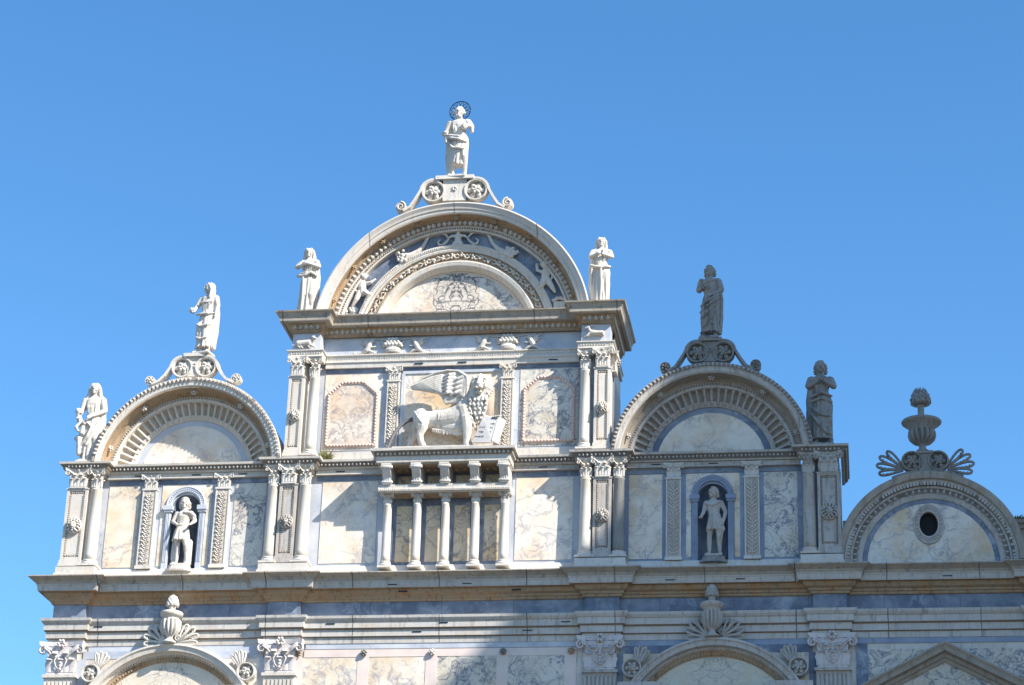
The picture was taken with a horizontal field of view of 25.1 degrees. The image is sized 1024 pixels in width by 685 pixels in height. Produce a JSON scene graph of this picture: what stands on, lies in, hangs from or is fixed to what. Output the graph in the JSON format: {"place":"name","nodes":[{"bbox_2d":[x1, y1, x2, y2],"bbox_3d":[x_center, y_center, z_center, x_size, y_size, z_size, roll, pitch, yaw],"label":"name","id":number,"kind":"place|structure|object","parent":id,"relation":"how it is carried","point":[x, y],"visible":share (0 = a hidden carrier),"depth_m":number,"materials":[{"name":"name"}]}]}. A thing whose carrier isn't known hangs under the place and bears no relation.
{"place":"outdoors","nodes":[
{"label":"outdoors","id":0,"kind":"place"},
{"bbox_2d":[0,0,1023,684],"label":"sky","id":1,"kind":"structure","parent":0,"point":[849,173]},
{"bbox_2d":[28,174,1023,684],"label":"palace facade","id":2,"kind":"structure","parent":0,"point":[558,536],"depth_m":60.69,"materials":[{"name":"stone"}]},
{"bbox_2d":[74,383,107,460],"bbox_3d":[-11.576,2.210,63.267,0.859,2.415,0.549,-2,-23,8],"label":"stone statue","id":3,"kind":"object","parent":2,"relation":"on","point":[92,425],"visible":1,"depth_m":63.18,"materials":[{"name":"stone"}]},
{"bbox_2d":[160,595,182,643],"bbox_3d":[-8.973,7.277,60.671,0.600,1.313,0.599,-2,-23,8],"label":"stone urn","id":4,"kind":"object","parent":2,"relation":"on","point":[170,624],"visible":1,"depth_m":60.47,"materials":[{"name":"stone"}]},
{"bbox_2d":[170,497,196,565],"bbox_3d":[-8.859,5.074,61.891,0.716,1.971,0.500,-2,-23,8],"label":"stone statue","id":5,"kind":"object","parent":2,"relation":"on","point":[183,516],"visible":1,"depth_m":61.82,"materials":[{"name":"stone"}]},
{"bbox_2d":[189,283,219,356],"bbox_3d":[-8.537,-0.645,64.029,0.847,2.217,0.487,-7,-25,19],"label":"stone statue","id":6,"kind":"object","parent":2,"relation":"on","point":[207,329],"visible":1,"depth_m":63.84,"materials":[{"name":"stone"}]},
{"bbox_2d":[295,248,320,309],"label":"stone statue","id":7,"kind":"object","parent":2,"relation":"on","point":[309,264],"visible":0.98,"depth_m":63.72,"materials":[{"name":"stone"}]},
{"bbox_2d":[318,450,336,459],"bbox_3d":[-5.006,3.006,62.114,0.766,0.417,0.192,-2,-23,8],"label":"wild plant","id":8,"kind":"object","parent":2,"relation":"on","point":[325,455],"visible":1,"depth_m":62.08,"materials":[{"name":"green plant"}]},
{"bbox_2d":[387,369,505,447],"bbox_3d":[-1.749,1.867,61.754,3.211,2.374,0.818,-3,-24,11],"label":"winged lion","id":9,"kind":"object","parent":2,"relation":"on","point":[467,400],"visible":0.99,"depth_m":61.59},
{"bbox_2d":[442,101,473,175],"bbox_3d":[-1.521,-5.747,64.841,0.911,2.539,0.611,-4,-24,13],"label":"stone statue","id":10,"kind":"object","parent":2,"relation":"on","point":[454,135],"visible":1,"depth_m":64.73,"materials":[{"name":"stone"}]},
{"bbox_2d":[588,237,613,299],"bbox_3d":[2.415,-1.932,62.615,0.707,2.106,0.532,0,-23,5],"label":"stone statue","id":11,"kind":"object","parent":2,"relation":"on","point":[600,254],"visible":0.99,"depth_m":62.55,"materials":[{"name":"stone"}]},
{"bbox_2d":[696,265,723,336],"bbox_3d":[5.312,-1.102,61.910,0.760,2.223,0.587,-4,-24,14],"label":"stone statue","id":12,"kind":"object","parent":2,"relation":"on","point":[711,305],"visible":1,"depth_m":61.78,"materials":[{"name":"grey stone"}]},
{"bbox_2d":[700,584,723,636],"bbox_3d":[5.089,6.810,58.606,0.600,1.394,0.599,-2,-23,8],"label":"stone urn","id":13,"kind":"object","parent":2,"relation":"on","point":[712,615],"visible":1,"depth_m":58.40,"materials":[{"name":"white stone"}]},
{"bbox_2d":[699,486,727,555],"bbox_3d":[5.226,4.645,59.825,0.741,1.942,0.440,-2,-23,8],"label":"stone statue","id":14,"kind":"object","parent":2,"relation":"on","point":[713,505],"visible":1,"depth_m":59.78,"materials":[{"name":"white stone"}]},
{"bbox_2d":[805,360,836,443],"bbox_3d":[8.109,1.587,60.372,0.824,2.469,0.649,0,-23,5],"label":"stone statue","id":15,"kind":"object","parent":2,"relation":"on","point":[819,410],"visible":1,"depth_m":60.29,"materials":[{"name":"grey stone"}]},
{"bbox_2d":[901,387,941,449],"bbox_3d":[10.660,2.029,59.993,1.040,1.787,1.039,-2,-23,8],"label":"stone urn","id":16,"kind":"object","parent":2,"relation":"on","point":[921,426],"visible":1,"depth_m":59.67,"materials":[{"name":"grey stone"}]}
]}

